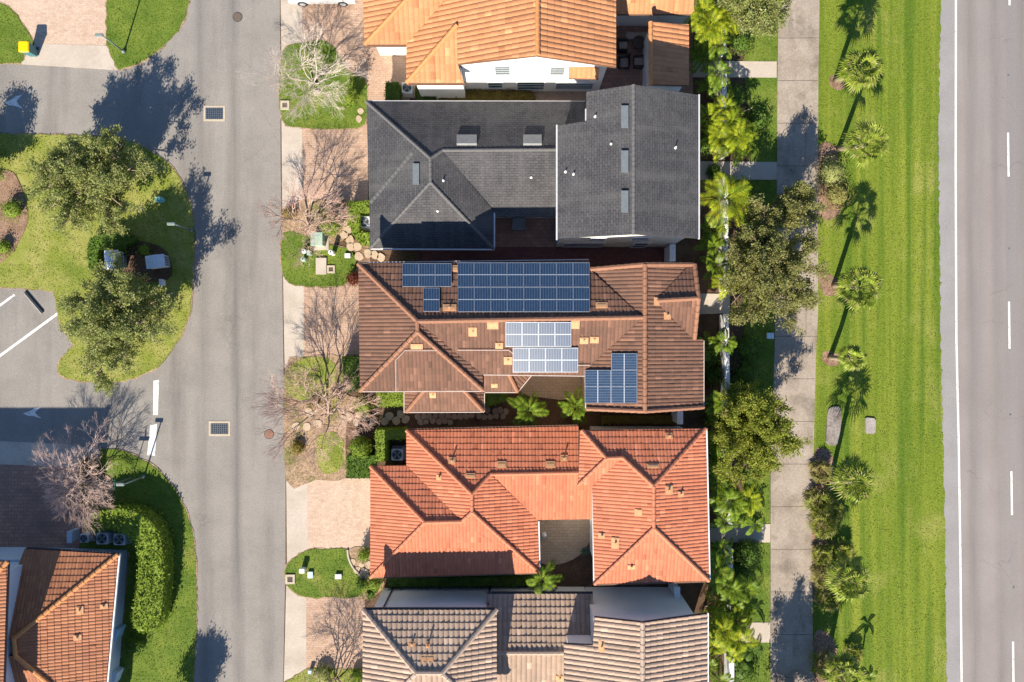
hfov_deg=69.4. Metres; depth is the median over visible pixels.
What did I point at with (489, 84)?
window
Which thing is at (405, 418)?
stepping stone
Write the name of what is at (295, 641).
driveway apron
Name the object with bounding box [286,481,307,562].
driveway apron
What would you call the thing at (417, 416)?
stepping stone
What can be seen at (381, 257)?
stepping stone
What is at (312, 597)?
soil edge
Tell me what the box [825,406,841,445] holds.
stone slab
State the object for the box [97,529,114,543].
air conditioner
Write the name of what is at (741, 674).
shrub
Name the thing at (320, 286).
grass
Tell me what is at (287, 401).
bare tree
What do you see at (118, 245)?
shrub
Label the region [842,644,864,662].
palmetto
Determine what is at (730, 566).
garden wall
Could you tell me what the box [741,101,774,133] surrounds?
shrub
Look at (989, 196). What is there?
highway
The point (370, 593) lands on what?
shrub
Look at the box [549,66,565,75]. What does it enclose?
window
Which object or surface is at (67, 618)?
house
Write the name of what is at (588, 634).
house
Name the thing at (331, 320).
driveway
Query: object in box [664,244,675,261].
garden wall
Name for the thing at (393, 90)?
hedge
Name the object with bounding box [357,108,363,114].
stepping stone
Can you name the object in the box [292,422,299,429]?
stepping stone
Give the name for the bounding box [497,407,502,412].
stepping stone
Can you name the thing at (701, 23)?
palm tree
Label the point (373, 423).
stepping stone
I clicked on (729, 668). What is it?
garden wall
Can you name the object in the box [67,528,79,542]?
electric cabinet
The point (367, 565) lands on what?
stepping stone
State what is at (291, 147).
driveway apron
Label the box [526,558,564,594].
palm tree
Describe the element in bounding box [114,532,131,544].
air conditioner
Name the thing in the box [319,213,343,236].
shrub
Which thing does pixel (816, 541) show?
mulch bed
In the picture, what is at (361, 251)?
mulch bed
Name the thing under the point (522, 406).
palm tree
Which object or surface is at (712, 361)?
shrub
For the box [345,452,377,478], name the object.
hedge
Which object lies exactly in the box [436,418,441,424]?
stepping stone
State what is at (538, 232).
patio
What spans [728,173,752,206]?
shrub
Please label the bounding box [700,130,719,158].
shrub
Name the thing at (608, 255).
brick path
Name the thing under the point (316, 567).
lawn
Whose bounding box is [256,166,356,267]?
bare tree
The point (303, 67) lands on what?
bare tree
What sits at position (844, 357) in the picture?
palm tree
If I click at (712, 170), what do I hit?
shrub
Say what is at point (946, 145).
shoulder
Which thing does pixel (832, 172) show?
shrub
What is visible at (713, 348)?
palm tree
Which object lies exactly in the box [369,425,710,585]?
house
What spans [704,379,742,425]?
palm tree
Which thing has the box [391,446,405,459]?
air conditioner
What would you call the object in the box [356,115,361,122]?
stepping stone
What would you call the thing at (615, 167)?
house
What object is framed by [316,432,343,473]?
lawn
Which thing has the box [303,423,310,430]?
stepping stone
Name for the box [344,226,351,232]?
stepping stone
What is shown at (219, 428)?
storm drain
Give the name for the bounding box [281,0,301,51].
driveway apron
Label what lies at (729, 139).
palm tree
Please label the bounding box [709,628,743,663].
palm tree
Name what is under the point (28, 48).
wheelie bin
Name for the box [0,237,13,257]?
shrub
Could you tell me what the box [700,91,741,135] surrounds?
palm tree
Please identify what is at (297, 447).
shrub
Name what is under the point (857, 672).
palm tree
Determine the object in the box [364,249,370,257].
stepping stone
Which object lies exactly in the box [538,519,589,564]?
patio
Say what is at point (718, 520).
palm tree
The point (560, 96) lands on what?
brick path
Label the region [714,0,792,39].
oak tree
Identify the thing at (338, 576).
meter box
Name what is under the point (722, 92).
garden wall
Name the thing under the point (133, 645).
shrub
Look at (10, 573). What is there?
house
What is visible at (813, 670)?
palmetto
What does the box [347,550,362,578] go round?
garden edging
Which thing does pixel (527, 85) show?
window
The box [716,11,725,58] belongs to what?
garden wall
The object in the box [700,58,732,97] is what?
palm tree
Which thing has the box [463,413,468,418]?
stepping stone
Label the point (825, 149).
mulch bed
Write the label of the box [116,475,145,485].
street lamp
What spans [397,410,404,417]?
stepping stone
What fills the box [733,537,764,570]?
shrub
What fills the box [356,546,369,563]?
shrub
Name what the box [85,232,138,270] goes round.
hedge
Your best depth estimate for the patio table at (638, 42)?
49.42 m
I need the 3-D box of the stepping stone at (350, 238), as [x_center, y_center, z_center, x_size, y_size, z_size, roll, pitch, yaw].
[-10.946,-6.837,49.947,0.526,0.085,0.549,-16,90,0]
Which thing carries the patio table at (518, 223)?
on the patio at (538, 232)
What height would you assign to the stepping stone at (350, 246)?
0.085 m
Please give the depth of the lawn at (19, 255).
49.94 m
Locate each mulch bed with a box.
[0,170,27,262]
[78,473,112,513]
[101,241,171,281]
[281,198,347,243]
[283,354,358,488]
[344,240,369,273]
[349,547,383,599]
[812,507,830,603]
[813,448,834,508]
[813,629,844,681]
[818,142,841,219]
[818,272,837,296]
[822,351,838,365]
[829,75,845,89]
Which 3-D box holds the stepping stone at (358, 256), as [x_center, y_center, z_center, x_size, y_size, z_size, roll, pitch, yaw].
[-10.346,-5.696,49.947,0.552,0.085,0.623,-41,90,0]
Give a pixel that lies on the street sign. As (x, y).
(114, 482)
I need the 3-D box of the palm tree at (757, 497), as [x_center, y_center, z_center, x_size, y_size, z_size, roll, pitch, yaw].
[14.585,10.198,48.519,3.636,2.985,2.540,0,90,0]
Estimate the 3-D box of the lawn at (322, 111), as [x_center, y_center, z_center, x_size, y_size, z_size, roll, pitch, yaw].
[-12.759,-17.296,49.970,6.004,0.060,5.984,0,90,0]
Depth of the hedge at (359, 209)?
48.79 m
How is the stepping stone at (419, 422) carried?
on the ground at (578, 572)
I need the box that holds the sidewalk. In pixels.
[770,0,819,681]
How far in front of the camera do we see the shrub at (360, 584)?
49.44 m
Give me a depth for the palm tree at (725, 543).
48.10 m
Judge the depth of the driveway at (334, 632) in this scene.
49.97 m
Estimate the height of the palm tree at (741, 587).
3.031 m
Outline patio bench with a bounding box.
[626,32,647,39]
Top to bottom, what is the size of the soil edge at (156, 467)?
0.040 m
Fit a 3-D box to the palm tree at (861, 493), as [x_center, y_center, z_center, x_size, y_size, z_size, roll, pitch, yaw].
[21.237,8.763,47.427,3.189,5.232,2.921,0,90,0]
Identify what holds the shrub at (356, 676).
on the lawn at (342, 673)
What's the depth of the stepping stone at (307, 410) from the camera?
49.91 m
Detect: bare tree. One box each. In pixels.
[26,413,115,535]
[235,18,373,125]
[240,358,383,468]
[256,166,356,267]
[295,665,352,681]
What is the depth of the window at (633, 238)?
45.71 m
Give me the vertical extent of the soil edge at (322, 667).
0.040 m
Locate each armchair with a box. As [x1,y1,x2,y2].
[616,37,627,52]
[618,53,630,68]
[633,55,643,68]
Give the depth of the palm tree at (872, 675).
47.97 m
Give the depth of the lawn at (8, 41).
49.94 m
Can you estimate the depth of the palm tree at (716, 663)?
47.87 m
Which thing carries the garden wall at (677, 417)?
on the ground at (578, 572)
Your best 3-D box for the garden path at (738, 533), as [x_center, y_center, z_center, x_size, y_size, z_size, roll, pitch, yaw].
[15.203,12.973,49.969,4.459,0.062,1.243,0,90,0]
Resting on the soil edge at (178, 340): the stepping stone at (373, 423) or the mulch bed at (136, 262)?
the mulch bed at (136, 262)
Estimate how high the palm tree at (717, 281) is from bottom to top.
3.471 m
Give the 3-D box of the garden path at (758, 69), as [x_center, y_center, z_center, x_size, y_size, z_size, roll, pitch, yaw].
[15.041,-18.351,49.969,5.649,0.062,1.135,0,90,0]
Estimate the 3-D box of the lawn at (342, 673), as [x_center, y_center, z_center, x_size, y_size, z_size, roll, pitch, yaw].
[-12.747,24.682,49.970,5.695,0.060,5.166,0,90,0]
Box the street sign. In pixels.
[112,477,131,488]
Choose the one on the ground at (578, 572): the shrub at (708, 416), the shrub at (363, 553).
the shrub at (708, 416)
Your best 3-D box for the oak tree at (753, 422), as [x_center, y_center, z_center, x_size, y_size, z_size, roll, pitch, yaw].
[14.699,5.817,47.039,6.640,5.953,6.316,-35,90,0]
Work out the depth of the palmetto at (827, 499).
49.28 m
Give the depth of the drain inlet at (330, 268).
49.86 m
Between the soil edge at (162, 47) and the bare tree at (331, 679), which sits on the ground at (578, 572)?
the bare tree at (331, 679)
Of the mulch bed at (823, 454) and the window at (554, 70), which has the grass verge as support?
the mulch bed at (823, 454)
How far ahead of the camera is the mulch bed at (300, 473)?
49.95 m
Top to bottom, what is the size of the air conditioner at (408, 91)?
0.873 m
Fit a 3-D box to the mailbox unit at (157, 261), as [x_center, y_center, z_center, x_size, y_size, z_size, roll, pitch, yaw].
[-23.359,-5.206,49.125,1.250,1.650,0.850,-7,90,0]
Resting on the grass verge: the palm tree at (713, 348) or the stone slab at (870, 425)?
the stone slab at (870, 425)
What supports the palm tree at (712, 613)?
on the ground at (578, 572)
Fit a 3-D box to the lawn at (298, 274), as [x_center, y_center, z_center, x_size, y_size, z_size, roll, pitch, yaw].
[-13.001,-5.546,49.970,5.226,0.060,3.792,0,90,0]
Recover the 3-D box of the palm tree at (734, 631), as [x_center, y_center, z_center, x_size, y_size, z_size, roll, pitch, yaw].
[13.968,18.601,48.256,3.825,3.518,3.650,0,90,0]
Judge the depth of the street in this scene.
49.99 m
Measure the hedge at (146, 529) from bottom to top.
2.188 m
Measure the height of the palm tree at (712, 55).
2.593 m
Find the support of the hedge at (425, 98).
on the ground at (578, 572)
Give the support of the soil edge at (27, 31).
on the street
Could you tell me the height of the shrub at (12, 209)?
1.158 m
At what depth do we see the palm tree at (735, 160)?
48.06 m
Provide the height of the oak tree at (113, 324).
6.699 m
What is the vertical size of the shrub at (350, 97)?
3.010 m
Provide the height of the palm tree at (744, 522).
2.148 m
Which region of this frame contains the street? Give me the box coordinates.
[0,0,285,681]
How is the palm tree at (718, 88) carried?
on the ground at (578, 572)
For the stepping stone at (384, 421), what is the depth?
49.91 m
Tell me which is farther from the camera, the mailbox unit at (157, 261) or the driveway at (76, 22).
the driveway at (76, 22)
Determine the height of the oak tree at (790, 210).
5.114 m
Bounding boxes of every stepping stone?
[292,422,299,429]
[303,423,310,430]
[305,408,312,415]
[314,420,321,427]
[339,231,347,238]
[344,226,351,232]
[346,235,353,242]
[347,242,353,250]
[353,243,361,250]
[353,419,360,425]
[355,252,362,260]
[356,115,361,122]
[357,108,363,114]
[359,568,367,575]
[362,414,368,421]
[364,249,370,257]
[365,561,369,568]
[369,418,376,425]
[371,251,377,258]
[377,253,384,261]
[381,417,388,425]
[385,412,393,420]
[392,417,399,424]
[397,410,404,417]
[402,415,409,422]
[414,414,420,419]
[417,419,423,424]
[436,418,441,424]
[439,413,444,418]
[457,413,462,419]
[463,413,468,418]
[481,414,487,419]
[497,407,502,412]
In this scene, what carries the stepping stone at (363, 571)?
on the mulch bed at (353, 552)
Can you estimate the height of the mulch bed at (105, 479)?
0.100 m
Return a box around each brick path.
[422,247,665,264]
[534,92,585,100]
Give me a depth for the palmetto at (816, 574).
49.36 m
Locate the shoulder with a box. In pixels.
[938,0,960,681]
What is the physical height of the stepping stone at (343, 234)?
0.085 m
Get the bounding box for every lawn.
[0,3,32,63]
[0,134,193,381]
[80,449,196,681]
[106,0,188,68]
[278,40,366,128]
[281,231,357,286]
[284,357,335,399]
[285,548,368,597]
[286,668,362,681]
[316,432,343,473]
[742,17,777,681]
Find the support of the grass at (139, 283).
on the lawn at (19, 255)
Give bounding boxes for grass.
[0,0,777,681]
[0,133,362,681]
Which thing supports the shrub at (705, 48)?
on the ground at (578, 572)
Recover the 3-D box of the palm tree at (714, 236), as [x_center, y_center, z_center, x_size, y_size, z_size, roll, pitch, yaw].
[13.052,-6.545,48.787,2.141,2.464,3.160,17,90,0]
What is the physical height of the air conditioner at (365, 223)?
0.873 m
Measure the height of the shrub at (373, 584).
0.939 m
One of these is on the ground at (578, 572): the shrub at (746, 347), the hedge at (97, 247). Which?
the shrub at (746, 347)
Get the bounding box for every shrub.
[0,198,26,223]
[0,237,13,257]
[75,454,102,479]
[100,229,137,255]
[121,632,146,659]
[136,243,150,257]
[281,206,296,219]
[288,438,306,455]
[304,397,320,411]
[308,663,334,681]
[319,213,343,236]
[326,392,343,407]
[337,84,361,109]
[344,270,358,286]
[344,666,362,681]
[347,434,372,458]
[352,394,374,417]
[354,577,368,592]
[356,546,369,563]
[364,577,384,592]
[365,589,376,599]
[689,34,722,63]
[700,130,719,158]
[702,404,722,425]
[704,349,721,372]
[704,366,723,387]
[705,162,723,180]
[708,450,722,474]
[717,80,750,109]
[723,555,747,579]
[724,659,760,681]
[727,29,756,58]
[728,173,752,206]
[730,358,767,389]
[730,369,756,396]
[733,331,763,362]
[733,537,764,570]
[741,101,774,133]
[811,153,849,191]
[820,178,857,211]
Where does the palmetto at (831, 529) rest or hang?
on the grass verge
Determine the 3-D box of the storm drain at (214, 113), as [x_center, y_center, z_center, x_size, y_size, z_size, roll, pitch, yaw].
[-20.103,-15.375,49.983,1.450,0.030,1.050,0,90,0]
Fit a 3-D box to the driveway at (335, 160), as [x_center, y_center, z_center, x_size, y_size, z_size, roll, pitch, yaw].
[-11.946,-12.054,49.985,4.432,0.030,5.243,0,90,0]
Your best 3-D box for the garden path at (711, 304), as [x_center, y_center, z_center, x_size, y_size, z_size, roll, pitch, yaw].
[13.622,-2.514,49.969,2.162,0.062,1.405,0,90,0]
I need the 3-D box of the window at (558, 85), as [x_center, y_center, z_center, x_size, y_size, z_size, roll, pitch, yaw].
[4.100,-16.813,48.775,2.540,1.190,0.066,0,90,0]
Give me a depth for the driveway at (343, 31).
49.97 m
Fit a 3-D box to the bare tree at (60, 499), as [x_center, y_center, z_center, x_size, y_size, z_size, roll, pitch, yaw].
[-28.272,8.509,47.880,5.901,4.314,8.039,0,90,0]
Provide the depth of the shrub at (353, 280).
49.44 m
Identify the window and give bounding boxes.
[487,82,502,87]
[494,66,510,75]
[516,81,545,89]
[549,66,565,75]
[554,82,593,88]
[562,243,605,246]
[589,237,606,240]
[629,237,650,240]
[629,243,650,247]
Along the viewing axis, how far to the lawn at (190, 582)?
49.94 m
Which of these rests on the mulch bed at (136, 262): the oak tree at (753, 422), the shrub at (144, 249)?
the shrub at (144, 249)
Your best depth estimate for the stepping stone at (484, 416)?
49.91 m
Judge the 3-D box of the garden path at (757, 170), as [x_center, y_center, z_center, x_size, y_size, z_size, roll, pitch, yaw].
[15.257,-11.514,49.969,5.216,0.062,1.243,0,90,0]
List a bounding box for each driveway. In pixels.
[0,0,105,44]
[0,464,96,547]
[302,0,409,99]
[302,124,367,200]
[304,282,358,356]
[306,596,364,668]
[308,478,369,548]
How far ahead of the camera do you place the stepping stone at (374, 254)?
49.91 m
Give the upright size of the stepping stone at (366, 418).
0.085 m
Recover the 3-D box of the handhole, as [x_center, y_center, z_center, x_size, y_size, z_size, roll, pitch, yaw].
[-12.852,-5.049,49.875,0.720,0.150,1.120,0,90,0]
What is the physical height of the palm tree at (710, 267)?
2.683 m
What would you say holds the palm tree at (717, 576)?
on the ground at (578, 572)
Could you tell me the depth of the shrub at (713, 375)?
49.26 m
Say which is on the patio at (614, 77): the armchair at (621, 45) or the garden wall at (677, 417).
the armchair at (621, 45)
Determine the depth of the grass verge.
49.95 m
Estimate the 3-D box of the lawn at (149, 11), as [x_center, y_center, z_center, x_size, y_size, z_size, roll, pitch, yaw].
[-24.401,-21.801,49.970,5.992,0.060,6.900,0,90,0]
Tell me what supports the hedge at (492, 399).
on the ground at (578, 572)
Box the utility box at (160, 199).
[155,197,164,202]
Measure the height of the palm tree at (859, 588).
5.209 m
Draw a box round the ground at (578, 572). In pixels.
[280,0,941,681]
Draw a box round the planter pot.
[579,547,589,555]
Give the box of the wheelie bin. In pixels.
[18,41,38,56]
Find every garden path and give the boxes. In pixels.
[693,61,776,77]
[699,293,729,313]
[700,161,776,179]
[709,524,769,541]
[739,622,769,642]
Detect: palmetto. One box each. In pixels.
[801,486,836,519]
[805,509,841,540]
[807,459,832,485]
[808,563,837,591]
[808,648,837,680]
[811,541,834,565]
[811,586,842,612]
[820,497,848,526]
[828,538,853,564]
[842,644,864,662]
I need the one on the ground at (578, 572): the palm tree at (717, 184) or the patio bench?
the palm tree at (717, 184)
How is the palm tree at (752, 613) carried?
on the ground at (578, 572)
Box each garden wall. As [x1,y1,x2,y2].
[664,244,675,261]
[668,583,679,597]
[671,411,682,423]
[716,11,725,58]
[717,72,726,159]
[718,177,728,291]
[719,314,731,525]
[723,545,733,624]
[724,649,733,681]
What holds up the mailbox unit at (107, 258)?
on the mulch bed at (136, 262)
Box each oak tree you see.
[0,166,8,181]
[20,122,159,240]
[55,248,181,396]
[707,378,812,488]
[713,193,832,339]
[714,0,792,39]
[765,179,827,232]
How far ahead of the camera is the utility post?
49.11 m
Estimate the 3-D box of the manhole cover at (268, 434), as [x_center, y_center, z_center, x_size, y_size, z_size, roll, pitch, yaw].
[-16.401,6.296,49.981,0.660,0.034,0.660,0,90,0]
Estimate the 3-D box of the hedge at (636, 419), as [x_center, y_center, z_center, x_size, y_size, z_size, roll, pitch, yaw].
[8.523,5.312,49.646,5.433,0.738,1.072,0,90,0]
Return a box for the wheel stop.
[24,291,43,313]
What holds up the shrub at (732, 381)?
on the ground at (578, 572)
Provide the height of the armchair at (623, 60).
0.800 m
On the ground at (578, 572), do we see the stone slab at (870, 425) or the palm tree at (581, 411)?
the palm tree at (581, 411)
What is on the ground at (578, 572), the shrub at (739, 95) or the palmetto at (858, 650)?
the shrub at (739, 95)
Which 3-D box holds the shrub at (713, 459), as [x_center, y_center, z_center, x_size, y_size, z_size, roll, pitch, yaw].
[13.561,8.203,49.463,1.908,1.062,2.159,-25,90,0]
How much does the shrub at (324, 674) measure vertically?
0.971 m
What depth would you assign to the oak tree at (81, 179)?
45.94 m
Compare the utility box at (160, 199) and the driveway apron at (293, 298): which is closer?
the utility box at (160, 199)
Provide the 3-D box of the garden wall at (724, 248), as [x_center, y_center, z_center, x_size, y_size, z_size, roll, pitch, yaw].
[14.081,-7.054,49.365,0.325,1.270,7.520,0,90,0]
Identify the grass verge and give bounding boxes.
[812,0,946,681]
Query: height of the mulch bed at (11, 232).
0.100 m
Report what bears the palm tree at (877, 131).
on the grass verge
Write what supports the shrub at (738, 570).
on the ground at (578, 572)
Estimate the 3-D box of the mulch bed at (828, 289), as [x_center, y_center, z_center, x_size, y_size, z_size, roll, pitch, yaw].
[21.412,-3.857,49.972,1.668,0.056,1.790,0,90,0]
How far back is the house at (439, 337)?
43.74 m
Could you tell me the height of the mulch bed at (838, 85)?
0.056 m
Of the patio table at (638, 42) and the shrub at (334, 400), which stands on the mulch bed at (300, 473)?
the shrub at (334, 400)
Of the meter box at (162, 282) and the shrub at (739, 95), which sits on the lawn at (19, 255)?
the meter box at (162, 282)
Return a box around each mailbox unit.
[104,250,126,269]
[145,254,170,268]
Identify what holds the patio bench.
on the patio at (614, 77)
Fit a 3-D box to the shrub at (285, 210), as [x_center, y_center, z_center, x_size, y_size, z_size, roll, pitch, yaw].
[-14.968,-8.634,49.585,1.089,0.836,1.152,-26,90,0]
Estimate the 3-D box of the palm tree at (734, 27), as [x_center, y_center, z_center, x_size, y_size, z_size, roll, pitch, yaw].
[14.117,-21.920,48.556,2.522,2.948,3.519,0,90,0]
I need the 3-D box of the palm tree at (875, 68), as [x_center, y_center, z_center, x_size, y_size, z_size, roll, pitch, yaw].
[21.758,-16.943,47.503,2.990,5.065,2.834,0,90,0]
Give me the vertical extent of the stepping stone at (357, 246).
0.085 m
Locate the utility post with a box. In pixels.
[328,249,335,255]
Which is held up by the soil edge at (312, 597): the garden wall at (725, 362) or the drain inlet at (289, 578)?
the drain inlet at (289, 578)
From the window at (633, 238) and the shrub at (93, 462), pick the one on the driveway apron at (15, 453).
the shrub at (93, 462)
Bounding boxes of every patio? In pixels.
[495,218,556,246]
[520,375,582,399]
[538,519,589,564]
[599,25,692,93]
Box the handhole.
[316,258,326,273]
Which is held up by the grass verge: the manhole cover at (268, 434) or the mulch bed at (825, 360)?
the mulch bed at (825, 360)
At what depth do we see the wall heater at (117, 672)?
49.34 m
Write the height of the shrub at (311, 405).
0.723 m
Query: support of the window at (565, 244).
in the house at (615, 167)
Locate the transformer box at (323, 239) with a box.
[311,231,328,249]
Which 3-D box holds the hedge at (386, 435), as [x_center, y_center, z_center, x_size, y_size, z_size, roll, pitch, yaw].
[-8.003,6.850,49.211,2.328,1.578,2.463,0,90,0]
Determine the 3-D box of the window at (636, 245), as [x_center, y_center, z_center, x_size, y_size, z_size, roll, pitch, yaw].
[8.450,-6.323,48.850,1.040,2.240,0.066,0,90,0]
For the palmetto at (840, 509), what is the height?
1.235 m
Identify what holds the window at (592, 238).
in the house at (615, 167)
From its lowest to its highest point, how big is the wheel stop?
0.120 m
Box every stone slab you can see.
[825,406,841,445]
[865,417,875,433]
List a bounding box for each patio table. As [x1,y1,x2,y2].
[512,217,524,230]
[632,35,644,49]
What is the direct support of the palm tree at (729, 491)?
on the ground at (578, 572)
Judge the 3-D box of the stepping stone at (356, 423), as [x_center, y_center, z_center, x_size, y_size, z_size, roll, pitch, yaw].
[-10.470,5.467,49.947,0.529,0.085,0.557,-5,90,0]
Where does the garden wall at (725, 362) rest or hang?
on the ground at (578, 572)
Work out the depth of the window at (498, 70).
46.03 m
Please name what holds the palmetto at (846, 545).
on the grass verge
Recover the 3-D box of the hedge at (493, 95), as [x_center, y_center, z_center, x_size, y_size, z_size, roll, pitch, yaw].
[-1.689,-16.403,49.483,6.934,1.106,1.490,0,90,0]
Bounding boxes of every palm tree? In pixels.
[506,390,548,425]
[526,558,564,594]
[557,386,591,424]
[678,0,734,61]
[689,26,731,73]
[692,217,725,263]
[694,75,720,100]
[697,327,737,360]
[699,253,729,280]
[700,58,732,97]
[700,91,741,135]
[700,107,757,162]
[700,171,752,239]
[700,584,729,637]
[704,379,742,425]
[707,418,727,474]
[707,549,743,596]
[708,266,742,300]
[708,472,749,521]
[708,566,763,606]
[709,480,762,517]
[709,507,738,532]
[709,602,759,656]
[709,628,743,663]
[709,646,735,681]
[710,537,733,570]
[715,1,743,34]
[715,128,758,166]
[717,584,759,633]
[726,634,763,669]
[735,502,764,534]
[819,648,869,681]
[823,552,873,602]
[826,460,877,505]
[827,343,868,371]
[831,265,883,311]
[833,47,885,94]
[836,119,891,168]
[862,664,877,681]
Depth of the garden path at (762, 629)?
49.94 m
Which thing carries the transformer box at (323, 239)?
on the mulch bed at (290, 225)
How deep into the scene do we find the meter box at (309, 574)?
49.78 m
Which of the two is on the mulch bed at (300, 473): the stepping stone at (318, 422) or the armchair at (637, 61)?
the stepping stone at (318, 422)
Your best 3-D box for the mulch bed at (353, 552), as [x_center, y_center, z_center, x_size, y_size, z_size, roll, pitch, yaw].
[-9.774,15.557,49.970,1.939,0.060,3.611,-12,90,0]
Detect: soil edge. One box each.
[0,2,33,64]
[0,132,195,383]
[79,448,197,681]
[105,0,189,69]
[277,39,368,129]
[279,232,347,288]
[284,548,367,599]
[284,667,362,681]
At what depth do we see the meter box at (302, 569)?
49.40 m
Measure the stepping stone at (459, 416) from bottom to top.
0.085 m
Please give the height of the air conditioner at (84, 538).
0.823 m
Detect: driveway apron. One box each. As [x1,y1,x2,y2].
[0,441,97,466]
[21,44,116,69]
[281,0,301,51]
[281,120,301,208]
[283,277,303,365]
[284,585,305,680]
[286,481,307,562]
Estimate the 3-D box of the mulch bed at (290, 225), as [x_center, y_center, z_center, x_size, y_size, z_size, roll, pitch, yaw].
[-13.317,-8.101,49.975,4.589,0.050,3.079,0,90,0]
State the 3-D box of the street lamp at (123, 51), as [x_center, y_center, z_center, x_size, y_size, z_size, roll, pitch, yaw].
[-26.322,-19.509,48.530,0.544,2.780,0.260,0,90,0]
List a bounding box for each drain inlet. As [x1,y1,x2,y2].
[280,101,289,109]
[285,574,294,583]
[327,265,334,272]
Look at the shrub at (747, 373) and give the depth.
48.80 m
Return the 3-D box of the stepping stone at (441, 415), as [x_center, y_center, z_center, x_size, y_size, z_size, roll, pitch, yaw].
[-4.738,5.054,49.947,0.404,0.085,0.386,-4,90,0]
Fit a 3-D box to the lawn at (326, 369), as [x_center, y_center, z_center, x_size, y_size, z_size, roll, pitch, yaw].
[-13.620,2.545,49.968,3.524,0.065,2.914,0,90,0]
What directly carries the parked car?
on the driveway at (343, 31)
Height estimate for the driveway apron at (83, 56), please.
0.036 m
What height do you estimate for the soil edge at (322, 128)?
0.040 m
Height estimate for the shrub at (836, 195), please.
1.136 m
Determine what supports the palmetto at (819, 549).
on the grass verge
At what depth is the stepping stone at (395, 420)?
49.91 m
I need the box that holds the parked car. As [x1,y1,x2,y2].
[288,0,355,6]
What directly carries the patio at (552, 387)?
on the ground at (578, 572)
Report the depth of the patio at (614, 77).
49.97 m
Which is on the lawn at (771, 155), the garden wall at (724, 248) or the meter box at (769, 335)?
the meter box at (769, 335)
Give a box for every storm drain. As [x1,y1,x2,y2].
[204,106,224,120]
[209,421,229,435]
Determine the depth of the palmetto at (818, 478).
49.37 m
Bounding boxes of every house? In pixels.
[0,547,127,681]
[0,560,21,681]
[356,259,704,413]
[361,586,708,681]
[363,0,696,100]
[365,84,699,249]
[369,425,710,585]
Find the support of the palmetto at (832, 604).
on the grass verge
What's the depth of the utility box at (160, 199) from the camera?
49.55 m
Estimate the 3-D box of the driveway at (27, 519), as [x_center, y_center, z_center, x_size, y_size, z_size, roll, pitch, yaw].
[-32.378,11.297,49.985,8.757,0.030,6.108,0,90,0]
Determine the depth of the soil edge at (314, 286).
49.96 m
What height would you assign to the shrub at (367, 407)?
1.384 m
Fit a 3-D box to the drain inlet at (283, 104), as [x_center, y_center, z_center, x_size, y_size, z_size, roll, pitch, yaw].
[-15.309,-15.903,49.930,0.600,0.140,0.600,0,90,0]
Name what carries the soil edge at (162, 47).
on the street
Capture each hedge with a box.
[82,500,176,634]
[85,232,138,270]
[341,354,359,392]
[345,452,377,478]
[346,200,369,246]
[372,426,408,461]
[375,392,403,408]
[383,81,401,99]
[385,574,533,589]
[415,86,436,100]
[437,88,537,100]
[485,393,508,407]
[598,412,676,426]
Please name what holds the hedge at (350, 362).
on the ground at (578, 572)
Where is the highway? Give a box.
[938,0,1023,681]
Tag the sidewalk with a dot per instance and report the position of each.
(791, 608)
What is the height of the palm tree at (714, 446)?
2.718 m
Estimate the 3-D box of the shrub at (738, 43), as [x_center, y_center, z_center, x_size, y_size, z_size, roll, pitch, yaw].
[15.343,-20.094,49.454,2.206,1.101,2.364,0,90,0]
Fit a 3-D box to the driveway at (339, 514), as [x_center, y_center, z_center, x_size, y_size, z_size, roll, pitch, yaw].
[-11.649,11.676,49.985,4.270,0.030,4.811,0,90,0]
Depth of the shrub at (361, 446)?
48.54 m
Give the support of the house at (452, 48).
on the ground at (578, 572)
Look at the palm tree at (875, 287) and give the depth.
45.70 m
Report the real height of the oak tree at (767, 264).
6.394 m
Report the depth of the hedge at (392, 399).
48.89 m
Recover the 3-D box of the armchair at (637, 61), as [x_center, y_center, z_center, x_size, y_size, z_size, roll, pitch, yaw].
[8.545,-18.718,49.518,0.780,0.800,0.780,0,90,0]
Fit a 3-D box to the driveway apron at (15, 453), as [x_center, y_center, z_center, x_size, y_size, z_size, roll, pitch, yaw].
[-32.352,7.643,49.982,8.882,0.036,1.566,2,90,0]
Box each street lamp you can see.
[95,33,125,53]
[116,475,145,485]
[167,222,193,231]
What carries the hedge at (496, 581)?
on the ground at (578, 572)
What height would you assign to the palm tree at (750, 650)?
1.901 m
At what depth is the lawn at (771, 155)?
49.96 m
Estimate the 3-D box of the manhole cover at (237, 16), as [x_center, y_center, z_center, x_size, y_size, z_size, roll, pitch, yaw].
[-18.536,-21.887,49.981,0.660,0.034,0.660,0,90,0]
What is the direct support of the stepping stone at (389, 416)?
on the ground at (578, 572)
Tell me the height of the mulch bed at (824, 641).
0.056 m
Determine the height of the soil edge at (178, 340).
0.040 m
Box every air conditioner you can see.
[80,530,94,542]
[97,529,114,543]
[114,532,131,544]
[361,216,369,230]
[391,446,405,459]
[402,82,414,97]
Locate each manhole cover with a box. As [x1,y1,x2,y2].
[233,12,241,21]
[264,429,273,438]
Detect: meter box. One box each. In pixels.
[159,279,165,285]
[299,567,305,572]
[307,571,312,577]
[335,574,341,578]
[766,333,773,338]
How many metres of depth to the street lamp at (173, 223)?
47.95 m

